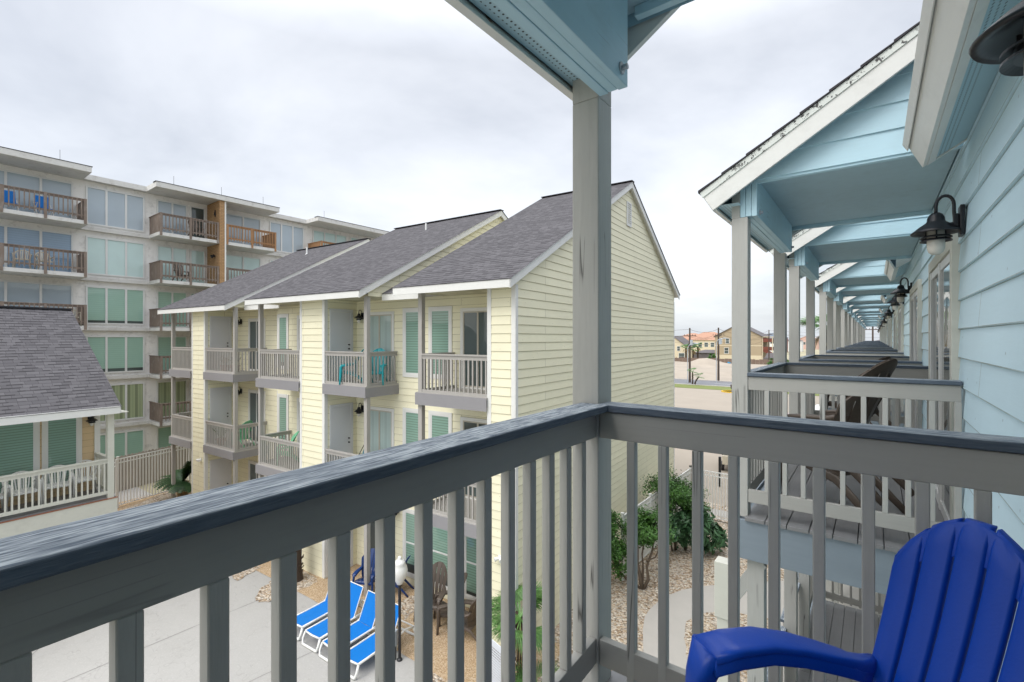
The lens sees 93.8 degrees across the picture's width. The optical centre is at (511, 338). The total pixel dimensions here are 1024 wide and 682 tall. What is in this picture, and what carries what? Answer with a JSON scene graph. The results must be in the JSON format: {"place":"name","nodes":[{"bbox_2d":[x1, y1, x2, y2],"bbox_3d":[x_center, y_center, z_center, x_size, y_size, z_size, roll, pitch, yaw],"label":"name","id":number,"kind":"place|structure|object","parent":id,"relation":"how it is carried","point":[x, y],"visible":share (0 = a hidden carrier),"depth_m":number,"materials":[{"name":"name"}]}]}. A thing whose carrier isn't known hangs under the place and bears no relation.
{"place":"outdoors","nodes":[
{"label":"outdoors","id":0,"kind":"place"},
{"bbox_2d":[0,306,128,538],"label":"peach beach house","id":1,"kind":"structure","parent":0,"point":[56,391],"depth_m":12.68,"materials":[{"name":"paint"}]},
{"bbox_2d":[0,481,7,511],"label":"plastic chair","id":2,"kind":"object","parent":1,"relation":"on","point":[2,498],"visible":0.8,"depth_m":11.84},
{"bbox_2d":[0,422,39,496],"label":"window","id":3,"kind":"structure","parent":1,"relation":"in","point":[19,443],"depth_m":12.35,"materials":[{"name":"glass"}]},
{"bbox_2d":[6,471,42,510],"bbox_3d":[-12.316,3.837,12.067,0.627,0.895,0.612,0,0,32],"label":"plastic chair","id":4,"kind":"object","parent":1,"relation":"on","point":[15,492],"visible":0.58,"depth_m":12.12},
{"bbox_2d":[41,465,72,503],"bbox_3d":[-11.965,3.837,12.602,0.612,0.895,0.627,0,0,-43],"label":"plastic chair","id":5,"kind":"object","parent":1,"relation":"on","point":[48,486],"visible":0.45,"depth_m":12.60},
{"bbox_2d":[42,417,81,489],"bbox_3d":[-12.235,3.045,13.030,0.040,1.990,0.820,0,0,33],"label":"window","id":6,"kind":"structure","parent":1,"relation":"in","point":[61,439],"depth_m":13.02,"materials":[{"name":"glass"}]},
{"bbox_2d":[71,460,100,497],"bbox_3d":[-11.720,3.837,13.159,0.627,0.895,0.612,0,0,42],"label":"plastic chair","id":7,"kind":"object","parent":1,"relation":"on","point":[84,480],"visible":0.62,"depth_m":13.18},
{"bbox_2d":[117,492,559,681],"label":"pebble patio","id":8,"kind":"structure","parent":0,"point":[317,591],"depth_m":10.93,"materials":[{"name":"gravel"}]},
{"bbox_2d":[114,459,117,507],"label":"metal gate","id":9,"kind":"structure","parent":8,"relation":"on","point":[116,476],"depth_m":18.98,"materials":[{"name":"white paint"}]},
{"bbox_2d":[126,491,170,508],"bbox_3d":[-14.761,6.738,19.992,0.981,0.001,2.872,0,0,4],"label":"gravel patch","id":10,"kind":"object","parent":8,"relation":"on","point":[163,496],"visible":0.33,"depth_m":20.00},
{"bbox_2d":[116,446,190,507],"bbox_3d":[-15.174,5.732,20.412,0.108,2.035,3.027,0,0,20],"label":"metal fence","id":11,"kind":"object","parent":8,"relation":"on","point":[152,455],"visible":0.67,"depth_m":20.04,"materials":[{"name":"metal"}]},
{"bbox_2d":[152,461,190,496],"bbox_3d":[-14.023,5.934,20.102,1.685,1.633,1.886,0,0,-5],"label":"sago palm","id":12,"kind":"object","parent":8,"relation":"on","point":[182,486],"visible":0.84,"depth_m":19.91,"materials":[{"name":"green plant"}]},
{"bbox_2d":[352,548,374,591],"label":"adirondack chair","id":13,"kind":"object","parent":8,"relation":"on","point":[359,581],"visible":0.54,"depth_m":12.82,"materials":[{"name":"blue plastic"}]},
{"bbox_2d":[401,595,413,619],"bbox_3d":[-2.474,6.738,12.217,0.654,0.001,1.461,0,0,31],"label":"gravel patch","id":14,"kind":"object","parent":8,"relation":"on","point":[407,608],"visible":0.29,"depth_m":12.02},
{"bbox_2d":[413,561,447,626],"bbox_3d":[-1.894,6.174,11.655,0.707,1.169,0.818,0,0,17],"label":"adirondack chair","id":15,"kind":"object","parent":8,"relation":"on","point":[438,565],"visible":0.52,"depth_m":11.78,"materials":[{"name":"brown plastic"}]},
{"bbox_2d":[433,572,467,634],"bbox_3d":[-1.409,6.174,11.293,0.818,1.169,0.707,0,0,-15],"label":"adirondack chair","id":16,"kind":"object","parent":8,"relation":"on","point":[441,610],"visible":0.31,"depth_m":11.01,"materials":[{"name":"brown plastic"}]},
{"bbox_2d":[464,599,475,640],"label":"adirondack chair","id":17,"kind":"object","parent":8,"relation":"on","point":[469,621],"visible":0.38,"depth_m":10.61,"materials":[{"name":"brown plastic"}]},
{"bbox_2d":[492,578,556,679],"bbox_3d":[0.069,5.771,9.209,1.483,1.958,1.660,0,0,-12],"label":"palm tree","id":18,"kind":"object","parent":8,"relation":"on","point":[496,608],"visible":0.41,"depth_m":9.16,"materials":[{"name":"green plant"}]},
{"bbox_2d":[0,0,922,340],"label":"sky","id":19,"kind":"structure","parent":0,"point":[386,115],"materials":[{"name":"white"}]},
{"bbox_2d":[138,349,818,607],"bbox_3d":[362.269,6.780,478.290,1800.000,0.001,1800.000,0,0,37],"label":"ground","id":20,"kind":"structure","parent":0,"point":[803,353],"depth_m":22.18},
{"bbox_2d":[114,445,188,492],"bbox_3d":[-16.719,5.961,22.664,0.075,1.578,14.055,0,0,21],"label":"board fence","id":21,"kind":"object","parent":20,"relation":"on","point":[122,472],"visible":0.14,"depth_m":22.08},
{"bbox_2d":[0,146,388,457],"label":"concrete condominium","id":22,"kind":"structure","parent":20,"relation":"on","point":[116,250],"depth_m":24.74,"materials":[{"name":"paint"}]},
{"bbox_2d":[4,190,18,210],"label":"folding chair","id":23,"kind":"object","parent":22,"relation":"on","point":[10,196],"visible":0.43,"depth_m":20.80,"materials":[{"name":"blue fabric"}]},
{"bbox_2d":[0,169,72,218],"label":"window","id":24,"kind":"structure","parent":22,"relation":"in","point":[11,178],"depth_m":22.03,"materials":[{"name":"glass"}]},
{"bbox_2d":[0,224,72,271],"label":"window","id":25,"kind":"structure","parent":22,"relation":"in","point":[9,234],"depth_m":22.05,"materials":[{"name":"glass"}]},
{"bbox_2d":[0,280,72,307],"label":"window","id":26,"kind":"structure","parent":22,"relation":"in","point":[10,291],"depth_m":22.03,"materials":[{"name":"glass"}]},
{"bbox_2d":[33,195,53,215],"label":"folding chair","id":27,"kind":"object","parent":22,"relation":"on","point":[37,201],"visible":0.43,"depth_m":21.58,"materials":[{"name":"blue fabric"}]},
{"bbox_2d":[86,185,144,231],"bbox_3d":[-20.137,-6.530,24.366,0.069,1.880,2.370,0,0,37],"label":"window","id":28,"kind":"structure","parent":22,"relation":"in","point":[105,207],"depth_m":24.35,"materials":[{"name":"glass"}]},
{"bbox_2d":[86,236,144,278],"bbox_3d":[-20.137,-4.080,24.366,0.069,1.880,2.370,0,0,37],"label":"window","id":29,"kind":"structure","parent":22,"relation":"in","point":[105,256],"depth_m":24.35,"materials":[{"name":"glass"}]},
{"bbox_2d":[86,286,144,324],"bbox_3d":[-20.137,-1.630,24.366,0.069,1.880,2.370,0,0,37],"label":"window","id":30,"kind":"structure","parent":22,"relation":"in","point":[105,305],"depth_m":24.35,"materials":[{"name":"glass"}]},
{"bbox_2d":[86,336,144,372],"bbox_3d":[-20.137,0.820,24.366,0.069,1.880,2.370,0,0,37],"label":"window","id":31,"kind":"structure","parent":22,"relation":"in","point":[114,354],"depth_m":24.48,"materials":[{"name":"glass"}]},
{"bbox_2d":[100,382,144,422],"bbox_3d":[-20.137,3.270,24.366,0.069,1.880,2.370,0,0,37],"label":"window","id":32,"kind":"structure","parent":22,"relation":"in","point":[131,396],"depth_m":24.84,"materials":[{"name":"glass"}]},
{"bbox_2d":[100,429,144,457],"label":"window","id":33,"kind":"structure","parent":22,"relation":"in","point":[130,441],"depth_m":24.67,"materials":[{"name":"glass"}]},
{"bbox_2d":[156,425,170,448],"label":"window","id":34,"kind":"structure","parent":22,"relation":"in","point":[163,433],"depth_m":25.95,"materials":[{"name":"glass"}]},
{"bbox_2d":[156,199,186,235],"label":"window","id":35,"kind":"structure","parent":22,"relation":"in","point":[162,206],"depth_m":26.32,"materials":[{"name":"glass"}]},
{"bbox_2d":[156,245,186,281],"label":"window","id":36,"kind":"structure","parent":22,"relation":"in","point":[166,253],"depth_m":26.25,"materials":[{"name":"glass"}]},
{"bbox_2d":[156,290,186,327],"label":"window","id":37,"kind":"structure","parent":22,"relation":"in","point":[163,298],"depth_m":26.21,"materials":[{"name":"glass"}]},
{"bbox_2d":[156,336,186,372],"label":"window","id":38,"kind":"structure","parent":22,"relation":"in","point":[163,343],"depth_m":26.11,"materials":[{"name":"glass"}]},
{"bbox_2d":[156,380,186,417],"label":"window","id":39,"kind":"structure","parent":22,"relation":"in","point":[163,388],"depth_m":26.21,"materials":[{"name":"glass"}]},
{"bbox_2d":[190,206,204,237],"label":"window","id":40,"kind":"structure","parent":22,"relation":"in","point":[195,212],"depth_m":27.34,"materials":[{"name":"glass"}]},
{"bbox_2d":[190,249,204,282],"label":"window","id":41,"kind":"structure","parent":22,"relation":"in","point":[196,256],"depth_m":27.30,"materials":[{"name":"glass"}]},
{"bbox_2d":[226,213,260,246],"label":"window","id":42,"kind":"structure","parent":22,"relation":"in","point":[232,219],"depth_m":29.24,"materials":[{"name":"glass"}]},
{"bbox_2d":[226,254,260,278],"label":"window","id":43,"kind":"structure","parent":22,"relation":"in","point":[232,261],"depth_m":29.15,"materials":[{"name":"glass"}]},
{"bbox_2d":[269,221,303,253],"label":"window","id":44,"kind":"structure","parent":22,"relation":"in","point":[289,238],"depth_m":31.48,"materials":[{"name":"glass"}]},
{"bbox_2d":[312,229,346,245],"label":"window","id":45,"kind":"structure","parent":22,"relation":"in","point":[317,235],"depth_m":33.73,"materials":[{"name":"glass"}]},
{"bbox_2d":[32,487,413,681],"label":"pool deck","id":46,"kind":"structure","parent":20,"relation":"on","point":[174,658],"depth_m":10.38,"materials":[{"name":"concrete"}]},
{"bbox_2d":[232,565,260,580],"bbox_3d":[-7.828,6.738,13.978,1.132,0.001,0.874,0,0,37],"label":"gravel patch","id":47,"kind":"object","parent":46,"relation":"on","point":[239,576],"visible":0.38,"depth_m":13.71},
{"bbox_2d":[255,571,316,601],"bbox_3d":[-6.251,6.738,13.044,1.334,0.001,1.591,0,0,37],"label":"gravel patch","id":48,"kind":"object","parent":46,"relation":"on","point":[264,592],"visible":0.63,"depth_m":12.94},
{"bbox_2d":[295,549,303,581],"bbox_3d":[-6.102,5.771,13.319,1.134,1.957,1.224,0,0,-25],"label":"palm tree","id":49,"kind":"object","parent":48,"relation":"on","point":[299,567],"visible":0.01,"depth_m":13.30,"materials":[{"name":"brown plant"}]},
{"bbox_2d":[297,592,360,640],"bbox_3d":[-4.490,6.307,11.498,0.594,0.883,1.707,0,0,34],"label":"sun lounger","id":50,"kind":"object","parent":46,"relation":"on","point":[311,615],"visible":0.32,"depth_m":11.21,"materials":[{"name":"blue plastic"}]},
{"bbox_2d":[301,581,364,652],"bbox_3d":[-3.943,6.307,11.089,0.594,0.883,1.707,0,0,33],"label":"sun lounger","id":51,"kind":"object","parent":46,"relation":"on","point":[319,630],"visible":0.46,"depth_m":10.94,"materials":[{"name":"blue plastic"}]},
{"bbox_2d":[318,590,374,661],"bbox_3d":[-3.397,6.307,10.681,0.594,0.883,1.707,0,0,35],"label":"sun lounger","id":52,"kind":"object","parent":46,"relation":"on","point":[359,629],"visible":0.5,"depth_m":10.79,"materials":[{"name":"fabric"}]},
{"bbox_2d":[350,603,413,679],"bbox_3d":[-2.849,6.307,10.272,0.594,0.883,1.707,0,0,34],"label":"sun lounger","id":53,"kind":"object","parent":46,"relation":"on","point":[362,651],"visible":0.33,"depth_m":9.99,"materials":[{"name":"blue plastic"}]},
{"bbox_2d":[395,556,407,661],"bbox_3d":[-2.356,5.657,10.040,0.330,2.185,0.330,0,0,37],"label":"globe lamp post","id":54,"kind":"object","parent":46,"relation":"on","point":[401,569],"visible":0.92,"depth_m":10.00,"materials":[{"name":"white metal"}]},
{"bbox_2d":[157,180,679,668],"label":"cream apartment building","id":55,"kind":"structure","parent":20,"relation":"on","point":[465,322],"depth_m":13.78,"materials":[{"name":"yellow paint"}]},
{"bbox_2d":[210,316,231,370],"bbox_3d":[-11.228,0.210,18.481,0.070,2.100,0.790,0,0,33],"label":"door","id":56,"kind":"structure","parent":55,"relation":"in","point":[221,327],"depth_m":18.47,"materials":[{"name":"white paint"}]},
{"bbox_2d":[210,386,231,442],"bbox_3d":[-11.228,2.950,18.481,0.070,2.100,0.790,0,0,33],"label":"door","id":57,"kind":"structure","parent":55,"relation":"in","point":[220,400],"depth_m":18.50,"materials":[{"name":"white paint"}]},
{"bbox_2d":[210,458,231,488],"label":"door","id":58,"kind":"structure","parent":55,"relation":"in","point":[220,469],"depth_m":18.47,"materials":[{"name":"white paint"}]},
{"bbox_2d":[230,420,254,447],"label":"adirondack chair","id":59,"kind":"object","parent":55,"relation":"on","point":[248,422],"visible":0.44,"depth_m":17.63,"materials":[{"name":"green plastic"}]},
{"bbox_2d":[248,460,264,480],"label":"window","id":60,"kind":"structure","parent":55,"relation":"in","point":[252,475],"depth_m":18.43,"materials":[{"name":"white paint"}]},
{"bbox_2d":[248,318,265,370],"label":"window","id":61,"kind":"structure","parent":55,"relation":"in","point":[252,323],"depth_m":18.36,"materials":[{"name":"glass"}]},
{"bbox_2d":[248,389,265,442],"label":"window","id":62,"kind":"structure","parent":55,"relation":"in","point":[252,394],"depth_m":18.34,"materials":[{"name":"glass"}]},
{"bbox_2d":[277,314,288,368],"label":"window","id":63,"kind":"structure","parent":55,"relation":"in","point":[282,319],"depth_m":16.40,"materials":[{"name":"glass"}]},
{"bbox_2d":[277,393,288,449],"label":"window","id":64,"kind":"structure","parent":55,"relation":"in","point":[282,399],"depth_m":16.40,"materials":[{"name":"glass"}]},
{"bbox_2d":[297,398,299,442],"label":"window","id":65,"kind":"structure","parent":55,"relation":"in","point":[298,399],"depth_m":15.90,"materials":[{"name":"white paint"}]},
{"bbox_2d":[329,308,352,380],"bbox_3d":[-4.921,0.210,13.857,0.070,2.100,0.790,0,0,33],"label":"door","id":66,"kind":"structure","parent":55,"relation":"in","point":[341,322],"depth_m":13.82,"materials":[{"name":"white paint"}]},
{"bbox_2d":[329,402,352,460],"bbox_3d":[-4.921,2.950,13.857,0.070,2.100,0.790,0,0,33],"label":"door","id":67,"kind":"structure","parent":55,"relation":"in","point":[341,415],"depth_m":13.85,"materials":[{"name":"white paint"}]},
{"bbox_2d":[339,349,363,384],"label":"adirondack chair","id":68,"kind":"object","parent":55,"relation":"on","point":[340,374],"visible":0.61,"depth_m":13.13,"materials":[{"name":"teal plastic"}]},
{"bbox_2d":[370,521,374,569],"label":"window","id":69,"kind":"structure","parent":55,"relation":"in","point":[372,525],"depth_m":13.93,"materials":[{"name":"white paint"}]},
{"bbox_2d":[372,348,386,384],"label":"adirondack chair","id":70,"kind":"object","parent":55,"relation":"on","point":[381,368],"visible":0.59,"depth_m":13.25,"materials":[{"name":"teal plastic"}]},
{"bbox_2d":[370,311,394,381],"bbox_3d":[-3.810,0.275,13.761,1.200,2.060,0.040,0,0,33],"label":"window","id":71,"kind":"structure","parent":55,"relation":"in","point":[382,328],"depth_m":13.67,"materials":[{"name":"glass"}]},
{"bbox_2d":[370,406,394,451],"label":"sliding door","id":72,"kind":"structure","parent":55,"relation":"in","point":[382,427],"depth_m":13.72,"materials":[{"name":"white paint"}]},
{"bbox_2d":[403,509,413,578],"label":"window","id":73,"kind":"structure","parent":55,"relation":"in","point":[408,514],"depth_m":13.10,"materials":[{"name":"glass"}]},
{"bbox_2d":[403,308,417,377],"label":"window","id":74,"kind":"structure","parent":55,"relation":"in","point":[410,315],"depth_m":13.09,"materials":[{"name":"glass"}]},
{"bbox_2d":[403,407,417,443],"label":"window","id":75,"kind":"structure","parent":55,"relation":"in","point":[410,415],"depth_m":13.09,"materials":[{"name":"glass"}]},
{"bbox_2d":[428,306,452,379],"bbox_3d":[-1.874,0.120,12.493,0.810,1.890,0.040,0,0,33],"label":"window","id":76,"kind":"structure","parent":55,"relation":"in","point":[440,320],"depth_m":12.51,"materials":[{"name":"glass"}]},
{"bbox_2d":[428,410,452,437],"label":"window","id":77,"kind":"structure","parent":55,"relation":"in","point":[439,423],"depth_m":12.51,"materials":[{"name":"glass"}]},
{"bbox_2d":[433,527,447,589],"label":"window","id":78,"kind":"structure","parent":55,"relation":"in","point":[440,536],"depth_m":12.49,"materials":[{"name":"glass"}]},
{"bbox_2d":[464,536,475,599],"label":"window","id":79,"kind":"structure","parent":55,"relation":"in","point":[469,543],"depth_m":11.94,"materials":[{"name":"glass"}]},
{"bbox_2d":[460,307,486,389],"bbox_3d":[-0.841,0.275,11.815,1.100,2.060,0.040,0,0,33],"label":"door","id":80,"kind":"structure","parent":55,"relation":"in","point":[473,321],"depth_m":11.89,"materials":[{"name":"white paint"}]},
{"bbox_2d":[460,417,486,499],"bbox_3d":[-0.841,3.015,11.815,1.100,2.060,0.040,0,0,33],"label":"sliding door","id":81,"kind":"structure","parent":55,"relation":"in","point":[465,422],"depth_m":11.94,"materials":[{"name":"white paint"}]},
{"bbox_2d":[0,0,1023,681],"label":"beach apartment building","id":82,"kind":"structure","parent":20,"relation":"on","point":[856,174],"depth_m":1.81,"materials":[{"name":"blue paint"}]},
{"bbox_2d":[781,396,904,513],"bbox_3d":[2.752,0.854,4.000,0.664,1.097,0.768,0,0,-25],"label":"adirondack chair","id":83,"kind":"object","parent":82,"relation":"on","point":[872,403],"visible":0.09,"depth_m":3.80,"materials":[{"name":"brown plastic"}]},
{"bbox_2d":[781,358,914,505],"bbox_3d":[2.796,0.704,3.992,0.664,1.097,0.768,0,0,-27],"label":"adirondack chair","id":84,"kind":"object","parent":82,"relation":"on","point":[885,368],"visible":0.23,"depth_m":3.74,"materials":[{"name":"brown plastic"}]},
{"bbox_2d":[685,518,1023,681],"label":"adirondack chair","id":85,"kind":"object","parent":82,"relation":"on","point":[954,597],"visible":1,"depth_m":1.13,"materials":[{"name":"blue plastic"}]},
{"bbox_2d":[827,356,891,425],"bbox_3d":[5.013,0.794,6.854,0.664,1.097,0.768,0,0,-25],"label":"adirondack chair","id":86,"kind":"object","parent":82,"relation":"on","point":[829,403],"visible":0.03,"depth_m":6.85,"materials":[{"name":"brown plastic"}]},
{"bbox_2d":[893,309,897,348],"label":"sliding door","id":87,"kind":"structure","parent":82,"relation":"in","point":[895,315],"depth_m":11.76,"materials":[{"name":"beige paint"}]},
{"bbox_2d":[890,277,911,302],"bbox_3d":[5.809,-0.717,7.154,0.257,0.378,0.254,0,0,37],"label":"wall lamp","id":88,"kind":"object","parent":82,"relation":"attached to","point":[900,291],"visible":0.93,"depth_m":7.12,"materials":[{"name":"black metal"}]},
{"bbox_2d":[898,303,903,351],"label":"sliding door","id":89,"kind":"structure","parent":82,"relation":"in","point":[900,308],"depth_m":9.22,"materials":[{"name":"beige paint"}]},
{"bbox_2d":[909,279,922,427],"bbox_3d":[5.350,0.340,6.348,0.048,2.080,1.720,0,0,37],"label":"sliding door","id":90,"kind":"structure","parent":82,"relation":"in","point":[915,295],"depth_m":6.14,"materials":[{"name":"beige paint"}]},
{"bbox_2d":[910,194,964,254],"bbox_3d":[2.694,-0.717,3.040,0.257,0.378,0.254,0,0,37],"label":"wall lamp","id":91,"kind":"object","parent":82,"relation":"attached to","point":[935,231],"visible":1,"depth_m":3.00,"materials":[{"name":"black metal"}]},
{"bbox_2d":[928,233,960,520],"bbox_3d":[3.472,0.340,3.868,0.048,2.080,1.720,0,0,37],"label":"sliding door","id":92,"kind":"structure","parent":82,"relation":"in","point":[943,274],"depth_m":3.63,"materials":[{"name":"beige paint"}]},
{"bbox_2d":[969,0,1023,75],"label":"wall lamp","id":93,"kind":"object","parent":82,"relation":"attached to","point":[1000,40],"visible":1,"depth_m":1.06,"materials":[{"name":"black metal"}]},
{"bbox_2d":[433,521,783,681],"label":"gravel bed","id":94,"kind":"object","parent":20,"relation":"on","point":[680,568],"depth_m":13.11,"materials":[{"name":"gravel"}]},
{"bbox_2d":[492,639,500,681],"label":"notice board","id":95,"kind":"object","parent":94,"relation":"on","point":[496,662],"visible":0.36,"depth_m":8.14,"materials":[{"name":"concrete"}]},
{"bbox_2d":[515,657,559,681],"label":"bush","id":96,"kind":"object","parent":94,"relation":"on","point":[537,669],"visible":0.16,"depth_m":8.96,"materials":[{"name":"green plant"}]},
{"bbox_2d":[611,504,677,589],"bbox_3d":[3.362,5.660,13.120,2.250,2.248,1.374,0,0,6],"label":"bush","id":97,"kind":"object","parent":94,"relation":"on","point":[647,530],"visible":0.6,"depth_m":12.90,"materials":[{"name":"green plant"}]},
{"bbox_2d":[621,465,727,580],"bbox_3d":[7.295,5.808,14.020,5.984,1.885,6.244,0,0,37],"label":"metal fence","id":98,"kind":"object","parent":94,"relation":"on","point":[650,500],"visible":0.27,"depth_m":17.46,"materials":[{"name":"metal"}]},
{"bbox_2d":[639,464,712,550],"bbox_3d":[5.266,5.430,15.530,2.155,2.660,1.920,0,0,37],"label":"bush","id":99,"kind":"object","parent":94,"relation":"on","point":[680,493],"visible":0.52,"depth_m":15.26,"materials":[{"name":"green plant"}]},
{"bbox_2d":[669,504,727,554],"bbox_3d":[5.736,6.003,14.981,2.169,1.503,1.440,0,0,-14],"label":"bush","id":100,"kind":"object","parent":94,"relation":"on","point":[682,523],"visible":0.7,"depth_m":14.78,"materials":[{"name":"green plant"}]},
{"bbox_2d":[683,328,695,382],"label":"utility pole","id":101,"kind":"object","parent":20,"relation":"on","point":[690,341],"visible":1,"depth_m":72.88,"materials":[{"name":"brown wood"}]},
{"bbox_2d":[688,332,717,351],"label":"condo block","id":102,"kind":"structure","parent":20,"relation":"on","point":[710,341],"depth_m":186.78,"materials":[{"name":"tile"}]},
{"bbox_2d":[694,350,714,357],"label":"pavilion","id":103,"kind":"structure","parent":20,"relation":"on","point":[704,353],"depth_m":158.93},
{"bbox_2d":[715,328,721,380],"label":"utility pole","id":104,"kind":"object","parent":20,"relation":"on","point":[718,364],"visible":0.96,"depth_m":74.89,"materials":[{"name":"brown wood"}]},
{"bbox_2d":[675,358,765,380],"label":"sand lot","id":105,"kind":"structure","parent":20,"relation":"on","point":[706,367],"depth_m":102.96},
{"bbox_2d":[675,357,773,364],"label":"board fence","id":106,"kind":"object","parent":20,"relation":"on","point":[753,361],"visible":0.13,"depth_m":128.32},
{"bbox_2d":[675,387,818,505],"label":"parking lot","id":107,"kind":"structure","parent":20,"relation":"on","point":[706,399],"depth_m":45.97,"materials":[{"name":"concrete"}]},
{"bbox_2d":[675,384,818,395],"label":"grass verge","id":108,"kind":"object","parent":20,"relation":"on","point":[702,387],"depth_m":65.31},
{"bbox_2d":[675,336,694,357],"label":"beach house","id":109,"kind":"structure","parent":0,"point":[680,341],"depth_m":145.30,"materials":[{"name":"white paint"}]},
{"bbox_2d":[675,379,731,385],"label":"road","id":110,"kind":"structure","parent":0,"point":[700,382],"depth_m":72.89,"materials":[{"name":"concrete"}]},
{"bbox_2d":[713,327,787,359],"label":"beach house","id":111,"kind":"structure","parent":0,"point":[759,350],"depth_m":144.46,"materials":[{"name":"white paint"}]},
{"bbox_2d":[643,581,885,681],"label":"curved path","id":112,"kind":"structure","parent":0,"point":[680,608],"depth_m":11.63,"materials":[{"name":"concrete"}]},
{"bbox_2d":[684,612,767,681],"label":"gravel island","id":113,"kind":"structure","parent":112,"relation":"on","point":[710,621],"depth_m":11.18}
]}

